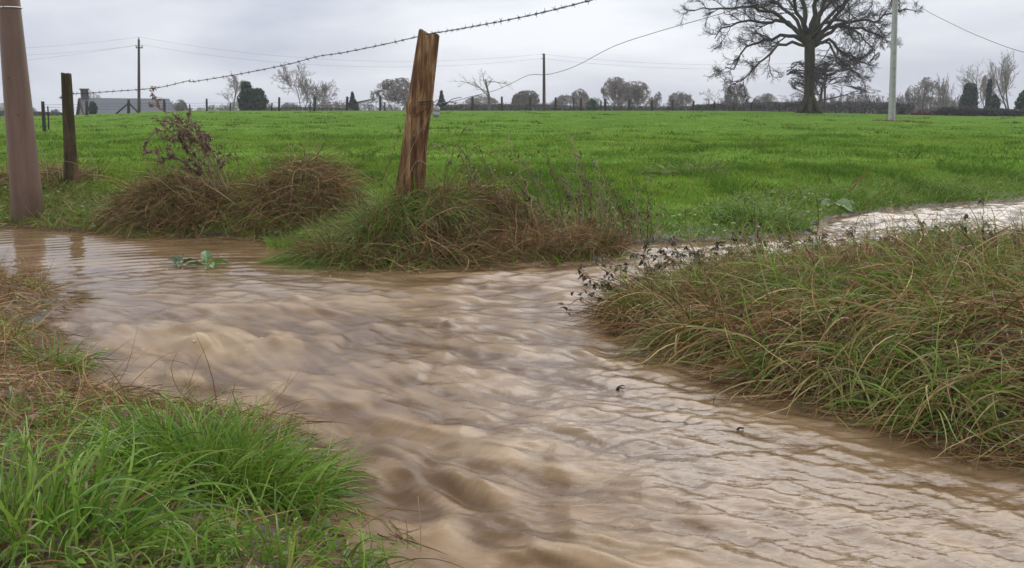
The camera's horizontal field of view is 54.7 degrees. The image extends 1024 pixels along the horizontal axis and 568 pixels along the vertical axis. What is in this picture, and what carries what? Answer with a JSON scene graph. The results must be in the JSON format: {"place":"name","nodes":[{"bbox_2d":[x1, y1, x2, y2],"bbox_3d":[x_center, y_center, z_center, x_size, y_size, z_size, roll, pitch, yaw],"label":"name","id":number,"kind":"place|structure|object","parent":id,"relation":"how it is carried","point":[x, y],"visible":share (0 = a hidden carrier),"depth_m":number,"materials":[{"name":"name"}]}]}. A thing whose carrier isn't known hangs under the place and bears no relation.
{"place":"outdoors","nodes":[
{"label":"outdoors","id":0,"kind":"place"},
{"bbox_2d":[0,201,1023,567],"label":"flood water","id":1,"kind":"structure","parent":0,"point":[494,417],"depth_m":3.17,"materials":[{"name":"liquid"}]},
{"bbox_2d":[68,137,273,241],"bbox_3d":[-2.769,-0.841,8.336,2.057,0.874,1.619,0,10,0],"label":"straw mound","id":2,"kind":"object","parent":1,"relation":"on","point":[150,192],"visible":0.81,"depth_m":8.10,"materials":[{"name":"brown plant"}]},
{"bbox_2d":[129,151,235,217],"bbox_3d":[-2.698,-0.792,7.897,1.053,0.535,0.185,4,10,22],"label":"dead weed","id":3,"kind":"object","parent":2,"relation":"on","point":[179,182],"visible":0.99,"depth_m":7.88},
{"bbox_2d":[141,86,232,197],"bbox_3d":[-2.677,-1.136,7.986,0.798,0.907,0.522,0,10,0],"label":"dead dock plant","id":4,"kind":"object","parent":2,"relation":"on","point":[186,132],"visible":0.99,"depth_m":8.03,"materials":[{"name":"brown plant"}]},
{"bbox_2d":[168,254,196,266],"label":"dock plant","id":5,"kind":"object","parent":1,"relation":"on","point":[176,259],"visible":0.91,"depth_m":6.43,"materials":[{"name":"green plant"}]},
{"bbox_2d":[185,250,229,267],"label":"dock plant","id":6,"kind":"object","parent":1,"relation":"on","point":[205,256],"visible":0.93,"depth_m":6.36,"materials":[{"name":"green plant"}]},
{"bbox_2d":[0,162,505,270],"bbox_3d":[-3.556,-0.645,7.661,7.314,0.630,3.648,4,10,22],"label":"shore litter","id":7,"kind":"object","parent":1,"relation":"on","point":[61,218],"visible":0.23,"depth_m":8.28,"materials":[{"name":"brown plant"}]},
{"bbox_2d":[208,124,383,242],"bbox_3d":[-1.703,-0.846,8.046,1.610,0.936,1.547,0,10,0],"label":"straw mound","id":8,"kind":"object","parent":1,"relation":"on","point":[281,178],"visible":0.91,"depth_m":7.93,"materials":[{"name":"brown plant"}]},
{"bbox_2d":[0,111,1023,567],"bbox_3d":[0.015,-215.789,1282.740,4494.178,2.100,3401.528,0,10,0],"label":"ground","id":9,"kind":"structure","parent":0,"point":[636,119],"depth_m":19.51,"materials":[{"name":"plant"}]},
{"bbox_2d":[0,0,44,222],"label":"utility pole","id":10,"kind":"object","parent":9,"relation":"on","point":[25,183],"visible":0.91,"depth_m":8.60,"materials":[{"name":"brown paint"}]},
{"bbox_2d":[0,110,61,115],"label":"hedge","id":11,"kind":"object","parent":9,"relation":"on","point":[39,113],"visible":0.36,"depth_m":107.74,"materials":[{"name":"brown plant"}]},
{"bbox_2d":[41,101,45,131],"bbox_3d":[-14.934,-5.287,31.560,0.125,1.055,0.116,0,10,0],"label":"fence post","id":12,"kind":"object","parent":9,"relation":"on","point":[43,116],"visible":0.81,"depth_m":31.51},
{"bbox_2d":[2,326,120,377],"bbox_3d":[-1.703,0.249,3.655,0.479,0.190,0.432,0,10,0],"label":"grass tussock","id":13,"kind":"object","parent":9,"relation":"on","point":[70,358],"depth_m":3.68,"materials":[{"name":"plant"}]},
{"bbox_2d":[0,140,125,199],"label":"straw mound","id":14,"kind":"object","parent":9,"relation":"on","point":[82,174],"visible":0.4,"depth_m":9.86,"materials":[{"name":"brown plant"}]},
{"bbox_2d":[61,72,78,184],"bbox_3d":[-4.350,-1.474,9.702,0.146,1.175,0.148,-7,12,-37],"label":"fence post","id":15,"kind":"object","parent":9,"relation":"on","point":[69,138],"visible":0.92,"depth_m":9.68,"materials":[{"name":"brown wood"}]},
{"bbox_2d":[88,101,97,113],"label":"evergreen tree","id":16,"kind":"object","parent":9,"relation":"on","point":[92,108],"visible":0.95,"depth_m":98.26,"materials":[{"name":"green plant"}]},
{"bbox_2d":[76,88,174,114],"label":"house","id":17,"kind":"structure","parent":9,"relation":"on","point":[116,104],"depth_m":120.13,"materials":[{"name":"stone"}]},
{"bbox_2d":[115,99,139,113],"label":"strainer post","id":18,"kind":"object","parent":9,"relation":"on","point":[128,104],"visible":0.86,"depth_m":77.73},
{"bbox_2d":[135,37,142,111],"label":"utility pole","id":19,"kind":"object","parent":9,"relation":"on","point":[138,92],"visible":0.89,"depth_m":90.08,"materials":[{"name":"brown wood"}]},
{"bbox_2d":[0,378,280,567],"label":"grass tussock","id":20,"kind":"object","parent":9,"relation":"on","point":[49,507],"depth_m":1.90,"materials":[{"name":"plant"}]},
{"bbox_2d":[0,275,358,563],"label":"dead leaves","id":21,"kind":"object","parent":9,"relation":"on","point":[5,544],"visible":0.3,"depth_m":2.37,"materials":[{"name":"brown plant"}]},
{"bbox_2d":[175,99,187,110],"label":"bare shrub","id":22,"kind":"object","parent":9,"relation":"on","point":[182,105],"visible":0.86,"depth_m":122.85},
{"bbox_2d":[0,270,420,567],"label":"bank grass","id":23,"kind":"structure","parent":9,"relation":"on","point":[186,547],"depth_m":2.00,"materials":[{"name":"plant"}]},
{"bbox_2d":[38,368,395,531],"bbox_3d":[-0.685,0.389,2.386,0.839,0.365,0.777,0,10,0],"label":"grass tussock","id":24,"kind":"object","parent":9,"relation":"on","point":[285,462],"depth_m":2.36,"materials":[{"name":"plant"}]},
{"bbox_2d":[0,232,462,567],"bbox_3d":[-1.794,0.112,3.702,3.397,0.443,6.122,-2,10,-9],"label":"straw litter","id":25,"kind":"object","parent":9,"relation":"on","point":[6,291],"visible":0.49,"depth_m":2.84,"materials":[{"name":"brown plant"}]},
{"bbox_2d":[215,70,253,110],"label":"bare tree","id":26,"kind":"object","parent":9,"relation":"on","point":[235,82],"visible":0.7,"depth_m":123.19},
{"bbox_2d":[237,81,251,110],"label":"evergreen tree","id":27,"kind":"object","parent":9,"relation":"on","point":[245,88],"visible":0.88,"depth_m":109.53,"materials":[{"name":"green plant"}]},
{"bbox_2d":[245,88,268,110],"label":"evergreen tree","id":28,"kind":"object","parent":9,"relation":"on","point":[257,96],"visible":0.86,"depth_m":109.45,"materials":[{"name":"green plant"}]},
{"bbox_2d":[107,490,421,567],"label":"grass tussock","id":29,"kind":"object","parent":9,"relation":"on","point":[262,557],"depth_m":1.93,"materials":[{"name":"plant"}]},
{"bbox_2d":[257,217,345,248],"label":"grass tussock","id":30,"kind":"object","parent":9,"relation":"on","point":[272,242],"depth_m":7.34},
{"bbox_2d":[270,62,339,109],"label":"bare tree","id":31,"kind":"object","parent":9,"relation":"on","point":[308,87],"visible":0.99,"depth_m":118.48,"materials":[{"name":"plant"}]},
{"bbox_2d":[266,106,352,110],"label":"hedge","id":32,"kind":"object","parent":9,"relation":"on","point":[305,108],"visible":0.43,"depth_m":115.83,"materials":[{"name":"brown plant"}]},
{"bbox_2d":[345,91,358,110],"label":"evergreen tree","id":33,"kind":"object","parent":9,"relation":"on","point":[353,104],"visible":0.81,"depth_m":122.66,"materials":[{"name":"green plant"}]},
{"bbox_2d":[253,164,461,271],"bbox_3d":[-1.049,-0.483,6.618,1.465,0.696,1.247,0,10,0],"label":"grass tussock","id":34,"kind":"object","parent":9,"relation":"on","point":[284,257],"depth_m":6.54,"materials":[{"name":"plant"}]},
{"bbox_2d":[357,78,409,110],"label":"bare tree","id":35,"kind":"object","parent":9,"relation":"on","point":[386,84],"visible":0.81,"depth_m":126.31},
{"bbox_2d":[264,153,546,279],"bbox_3d":[-0.716,-0.393,6.550,1.934,0.934,1.403,-2,10,-14],"label":"straw mound","id":36,"kind":"object","parent":9,"relation":"on","point":[477,259],"visible":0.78,"depth_m":6.43,"materials":[{"name":"brown plant"}]},
{"bbox_2d":[321,122,403,188],"bbox_3d":[-1.015,-0.867,6.708,0.592,0.450,0.081,3,10,15],"label":"bramble stem","id":37,"kind":"object","parent":36,"relation":"on","point":[372,175],"visible":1,"depth_m":6.68,"materials":[{"name":"brown plant"}]},
{"bbox_2d":[427,118,477,204],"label":"bramble stem","id":38,"kind":"object","parent":36,"relation":"on","point":[450,161],"visible":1,"depth_m":6.46,"materials":[{"name":"brown plant"}]},
{"bbox_2d":[392,29,439,203],"bbox_3d":[-0.646,-1.082,6.685,0.361,1.234,0.200,3,10,20],"label":"fence post","id":39,"kind":"object","parent":9,"relation":"on","point":[422,83],"visible":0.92,"depth_m":6.61,"materials":[{"name":"brown wood"}]},
{"bbox_2d":[59,0,591,98],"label":"barbed wire","id":40,"kind":"object","parent":39,"relation":"attached to","point":[518,18],"visible":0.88,"depth_m":6.96,"materials":[{"name":"grey"}]},
{"bbox_2d":[368,161,491,241],"bbox_3d":[-0.543,-0.543,6.714,0.884,0.654,0.774,0,10,0],"label":"grass tussock","id":41,"kind":"object","parent":9,"relation":"on","point":[442,218],"depth_m":6.63,"materials":[{"name":"plant"}]},
{"bbox_2d":[455,144,479,192],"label":"dry weed","id":42,"kind":"object","parent":9,"relation":"on","point":[474,179],"visible":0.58,"depth_m":6.98,"materials":[{"name":"brown plant"}]},
{"bbox_2d":[171,99,769,110],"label":"scrub","id":43,"kind":"object","parent":9,"relation":"on","point":[341,104],"visible":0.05,"depth_m":165.93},
{"bbox_2d":[471,97,473,110],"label":"fence post","id":44,"kind":"object","parent":9,"relation":"on","point":[472,103],"visible":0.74,"depth_m":84.53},
{"bbox_2d":[45,103,878,111],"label":"fence wire","id":45,"kind":"object","parent":44,"relation":"attached to","point":[456,105],"visible":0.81,"depth_m":84.62,"materials":[{"name":"grey"}]},
{"bbox_2d":[465,95,497,104],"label":"bare tree","id":46,"kind":"object","parent":9,"relation":"on","point":[492,100],"visible":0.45,"depth_m":146.85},
{"bbox_2d":[451,68,512,110],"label":"bare tree","id":47,"kind":"object","parent":9,"relation":"on","point":[487,94],"visible":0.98,"depth_m":97.82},
{"bbox_2d":[474,143,507,218],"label":"dry weed","id":48,"kind":"object","parent":9,"relation":"on","point":[489,169],"visible":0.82,"depth_m":7.01,"materials":[{"name":"brown plant"}]},
{"bbox_2d":[0,181,1018,567],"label":"ground weeds","id":49,"kind":"object","parent":9,"relation":"on","point":[326,523],"visible":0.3,"depth_m":4.10,"materials":[{"name":"green plant"}]},
{"bbox_2d":[0,213,1023,554],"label":"drift straw","id":50,"kind":"object","parent":9,"relation":"on","point":[940,445],"visible":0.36,"depth_m":3.13,"materials":[{"name":"brown plant"}]},
{"bbox_2d":[500,90,539,110],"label":"bare tree","id":51,"kind":"object","parent":9,"relation":"on","point":[521,97],"visible":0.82,"depth_m":137.44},
{"bbox_2d":[398,144,663,266],"bbox_3d":[0.112,-0.470,6.982,1.973,1.126,1.580,0,10,0],"label":"straw mound","id":52,"kind":"object","parent":9,"relation":"on","point":[556,244],"visible":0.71,"depth_m":6.83,"materials":[{"name":"brown plant"}]},
{"bbox_2d":[482,148,530,229],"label":"dry weed","id":53,"kind":"object","parent":52,"relation":"on","point":[510,187],"visible":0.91,"depth_m":7.05,"materials":[{"name":"brown plant"}]},
{"bbox_2d":[498,136,545,235],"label":"dry weed","id":54,"kind":"object","parent":52,"relation":"on","point":[536,177],"visible":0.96,"depth_m":7.04,"materials":[{"name":"brown plant"}]},
{"bbox_2d":[521,153,554,223],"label":"dry weed","id":55,"kind":"object","parent":9,"relation":"on","point":[539,172],"visible":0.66,"depth_m":7.47,"materials":[{"name":"brown plant"}]},
{"bbox_2d":[542,53,545,110],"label":"utility pole","id":56,"kind":"object","parent":9,"relation":"on","point":[544,97],"visible":0.94,"depth_m":94.12,"materials":[{"name":"brown wood"}]},
{"bbox_2d":[537,150,581,231],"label":"dry weed","id":57,"kind":"object","parent":9,"relation":"on","point":[552,169],"visible":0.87,"depth_m":7.42,"materials":[{"name":"brown plant"}]},
{"bbox_2d":[546,95,572,110],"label":"bare tree","id":58,"kind":"object","parent":9,"relation":"on","point":[561,98],"visible":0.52,"depth_m":147.15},
{"bbox_2d":[438,103,686,110],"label":"hedge","id":59,"kind":"object","parent":9,"relation":"on","point":[515,107],"visible":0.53,"depth_m":122.52,"materials":[{"name":"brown plant"}]},
{"bbox_2d":[551,166,587,228],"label":"dry weed","id":60,"kind":"object","parent":9,"relation":"on","point":[570,196],"visible":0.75,"depth_m":7.42,"materials":[{"name":"brown plant"}]},
{"bbox_2d":[570,88,588,105],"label":"bare tree","id":61,"kind":"object","parent":9,"relation":"on","point":[582,95],"visible":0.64,"depth_m":156.91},
{"bbox_2d":[559,124,603,231],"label":"dry weed","id":62,"kind":"object","parent":9,"relation":"on","point":[589,194],"visible":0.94,"depth_m":7.41,"materials":[{"name":"brown plant"}]},
{"bbox_2d":[571,154,611,230],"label":"dry weed","id":63,"kind":"object","parent":9,"relation":"on","point":[606,203],"visible":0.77,"depth_m":7.42,"materials":[{"name":"brown plant"}]},
{"bbox_2d":[585,99,598,110],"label":"holly bush","id":64,"kind":"object","parent":9,"relation":"on","point":[592,105],"visible":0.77,"depth_m":115.73,"materials":[{"name":"green plant"}]},
{"bbox_2d":[558,255,635,315],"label":"bramble stem","id":65,"kind":"object","parent":9,"relation":"on","point":[592,293],"visible":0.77,"depth_m":4.65,"materials":[{"name":"brown plant"}]},
{"bbox_2d":[582,180,618,231],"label":"dry weed","id":66,"kind":"object","parent":9,"relation":"on","point":[597,195],"visible":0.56,"depth_m":7.42,"materials":[{"name":"brown plant"}]},
{"bbox_2d":[591,157,633,240],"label":"dry weed","id":67,"kind":"object","parent":9,"relation":"on","point":[603,189],"visible":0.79,"depth_m":7.42,"materials":[{"name":"brown plant"}]},
{"bbox_2d":[600,77,638,109],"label":"bare tree","id":68,"kind":"object","parent":9,"relation":"on","point":[617,87],"visible":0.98,"depth_m":131.06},
{"bbox_2d":[605,188,641,239],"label":"dry weed","id":69,"kind":"object","parent":9,"relation":"on","point":[623,214],"visible":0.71,"depth_m":7.42,"materials":[{"name":"brown plant"}]},
{"bbox_2d":[606,81,653,107],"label":"bare tree","id":70,"kind":"object","parent":9,"relation":"on","point":[637,93],"visible":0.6,"depth_m":133.45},
{"bbox_2d":[620,174,648,238],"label":"dry weed","id":71,"kind":"object","parent":9,"relation":"on","point":[638,212],"visible":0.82,"depth_m":7.43,"materials":[{"name":"brown plant"}]},
{"bbox_2d":[626,171,662,239],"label":"dry weed","id":72,"kind":"object","parent":9,"relation":"on","point":[649,215],"visible":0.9,"depth_m":7.43,"materials":[{"name":"brown plant"}]},
{"bbox_2d":[649,91,661,105],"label":"bare tree","id":73,"kind":"object","parent":9,"relation":"on","point":[656,100],"visible":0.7,"depth_m":147.41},
{"bbox_2d":[602,293,744,368],"bbox_3d":[0.639,0.185,3.938,0.638,0.270,0.503,3,10,18],"label":"grass tussock","id":74,"kind":"object","parent":9,"relation":"on","point":[659,339],"depth_m":3.98,"materials":[{"name":"plant"}]},
{"bbox_2d":[667,91,692,106],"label":"bare tree","id":75,"kind":"object","parent":9,"relation":"on","point":[678,100],"visible":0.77,"depth_m":147.11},
{"bbox_2d":[624,150,740,178],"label":"grass tussock","id":76,"kind":"object","parent":9,"relation":"on","point":[663,171],"depth_m":11.04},
{"bbox_2d":[723,82,749,108],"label":"bare tree","id":77,"kind":"object","parent":9,"relation":"on","point":[734,99],"visible":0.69,"depth_m":147.69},
{"bbox_2d":[722,229,768,260],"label":"nettle","id":78,"kind":"object","parent":9,"relation":"on","point":[736,240],"visible":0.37,"depth_m":5.23,"materials":[{"name":"green plant"}]},
{"bbox_2d":[698,197,814,234],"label":"grass tussock","id":79,"kind":"object","parent":9,"relation":"on","point":[743,213],"depth_m":8.23,"materials":[{"name":"plant"}]},
{"bbox_2d":[753,93,778,110],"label":"bare tree","id":80,"kind":"object","parent":9,"relation":"on","point":[766,97],"visible":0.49,"depth_m":146.53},
{"bbox_2d":[745,220,795,255],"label":"nettle","id":81,"kind":"object","parent":9,"relation":"on","point":[754,239],"visible":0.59,"depth_m":5.22,"materials":[{"name":"green plant"}]},
{"bbox_2d":[733,228,823,262],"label":"bramble stem","id":82,"kind":"object","parent":9,"relation":"on","point":[780,238],"visible":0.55,"depth_m":4.93,"materials":[{"name":"brown plant"}]},
{"bbox_2d":[549,189,1023,499],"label":"matted straw","id":83,"kind":"object","parent":9,"relation":"on","point":[733,322],"visible":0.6,"depth_m":3.54,"materials":[{"name":"brown plant"}]},
{"bbox_2d":[577,264,640,301],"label":"nettle","id":84,"kind":"object","parent":83,"relation":"on","point":[594,285],"visible":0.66,"depth_m":4.80,"materials":[{"name":"green plant"}]},
{"bbox_2d":[597,254,661,285],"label":"nettle","id":85,"kind":"object","parent":83,"relation":"on","point":[647,267],"visible":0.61,"depth_m":4.96,"materials":[{"name":"green plant"}]},
{"bbox_2d":[627,236,686,280],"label":"nettle","id":86,"kind":"object","parent":83,"relation":"on","point":[646,244],"visible":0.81,"depth_m":5.03,"materials":[{"name":"green plant"}]},
{"bbox_2d":[657,236,703,270],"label":"nettle","id":87,"kind":"object","parent":83,"relation":"on","point":[674,245],"visible":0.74,"depth_m":5.14,"materials":[{"name":"green plant"}]},
{"bbox_2d":[683,239,729,265],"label":"nettle","id":88,"kind":"object","parent":83,"relation":"on","point":[716,247],"visible":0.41,"depth_m":5.23,"materials":[{"name":"green plant"}]},
{"bbox_2d":[899,193,986,247],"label":"bramble stem","id":89,"kind":"object","parent":83,"relation":"on","point":[982,202],"visible":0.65,"depth_m":4.92,"materials":[{"name":"brown plant"}]},
{"bbox_2d":[672,0,925,113],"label":"oak tree","id":90,"kind":"object","parent":9,"relation":"on","point":[811,36],"visible":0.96,"depth_m":72.45,"materials":[{"name":"brown plant"}]},
{"bbox_2d":[685,100,917,114],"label":"hedge","id":91,"kind":"object","parent":9,"relation":"on","point":[846,105],"visible":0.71,"depth_m":125.37,"materials":[{"name":"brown plant"}]},
{"bbox_2d":[783,222,827,250],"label":"nettle","id":92,"kind":"object","parent":9,"relation":"on","point":[812,232],"visible":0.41,"depth_m":5.23,"materials":[{"name":"green plant"}]},
{"bbox_2d":[779,54,879,108],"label":"bare tree","id":93,"kind":"object","parent":9,"relation":"on","point":[825,78],"visible":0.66,"depth_m":89.04,"materials":[{"name":"plant"}]},
{"bbox_2d":[816,198,856,212],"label":"dock plant","id":94,"kind":"object","parent":9,"relation":"on","point":[821,201],"visible":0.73,"depth_m":9.82,"materials":[{"name":"green plant"}]},
{"bbox_2d":[777,90,959,115],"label":"woods","id":95,"kind":"object","parent":9,"relation":"on","point":[952,103],"visible":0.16,"depth_m":180.79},
{"bbox_2d":[888,0,897,120],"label":"utility pole","id":96,"kind":"object","parent":9,"relation":"on","point":[892,88],"visible":0.95,"depth_m":46.86,"materials":[{"name":"concrete"}]},
{"bbox_2d":[437,0,768,103],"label":"telephone cable","id":97,"kind":"object","parent":96,"relation":"attached to","point":[609,48],"visible":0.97,"depth_m":81.40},
{"bbox_2d":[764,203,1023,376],"bbox_3d":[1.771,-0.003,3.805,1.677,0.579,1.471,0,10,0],"label":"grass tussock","id":98,"kind":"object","parent":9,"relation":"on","point":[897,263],"depth_m":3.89,"materials":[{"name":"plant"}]},
{"bbox_2d":[903,77,940,109],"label":"bare tree","id":99,"kind":"object","parent":9,"relation":"on","point":[926,85],"visible":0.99,"depth_m":126.65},
{"bbox_2d":[934,73,954,115],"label":"bare tree","id":100,"kind":"object","parent":9,"relation":"on","point":[944,91],"visible":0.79,"depth_m":136.81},
{"bbox_2d":[941,214,989,244],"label":"nettle","id":101,"kind":"object","parent":9,"relation":"on","point":[982,230],"visible":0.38,"depth_m":5.02,"materials":[{"name":"green plant"}]},
{"bbox_2d":[958,82,978,115],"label":"ivy mass","id":102,"kind":"object","parent":9,"relation":"on","point":[969,96],"visible":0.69,"depth_m":117.32,"materials":[{"name":"green plant"}]},
{"bbox_2d":[918,106,1023,116],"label":"hedge","id":103,"kind":"object","parent":9,"relation":"on","point":[957,111],"visible":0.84,"depth_m":97.70,"materials":[{"name":"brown plant"}]},
{"bbox_2d":[954,60,997,102],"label":"bare tree","id":104,"kind":"object","parent":9,"relation":"on","point":[966,80],"visible":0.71,"depth_m":123.66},
{"bbox_2d":[978,74,995,107],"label":"bare tree","id":105,"kind":"object","parent":9,"relation":"on","point":[984,91],"visible":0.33,"depth_m":147.08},
{"bbox_2d":[984,79,992,107],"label":"ivy stump","id":106,"kind":"object","parent":9,"relation":"on","point":[989,89],"visible":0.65,"depth_m":115.72,"materials":[{"name":"green plant"}]},
{"bbox_2d":[986,94,1000,108],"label":"holly bush","id":107,"kind":"object","parent":9,"relation":"on","point":[995,102],"visible":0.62,"depth_m":112.76,"materials":[{"name":"green plant"}]},
{"bbox_2d":[983,50,1019,108],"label":"bare tree","id":108,"kind":"object","parent":9,"relation":"on","point":[1004,83],"visible":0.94,"depth_m":115.80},
{"bbox_2d":[1013,90,1023,109],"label":"holly bush","id":109,"kind":"object","parent":9,"relation":"on","point":[1019,103],"visible":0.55,"depth_m":109.92,"materials":[{"name":"green plant"}]},
{"bbox_2d":[0,166,1023,266],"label":"shore grass","id":110,"kind":"structure","parent":0,"point":[861,191],"depth_m":9.09,"materials":[{"name":"plant"}]},
{"bbox_2d":[0,0,1023,114],"label":"sky","id":111,"kind":"structure","parent":0,"point":[931,45],"materials":[{"name":"grey"}]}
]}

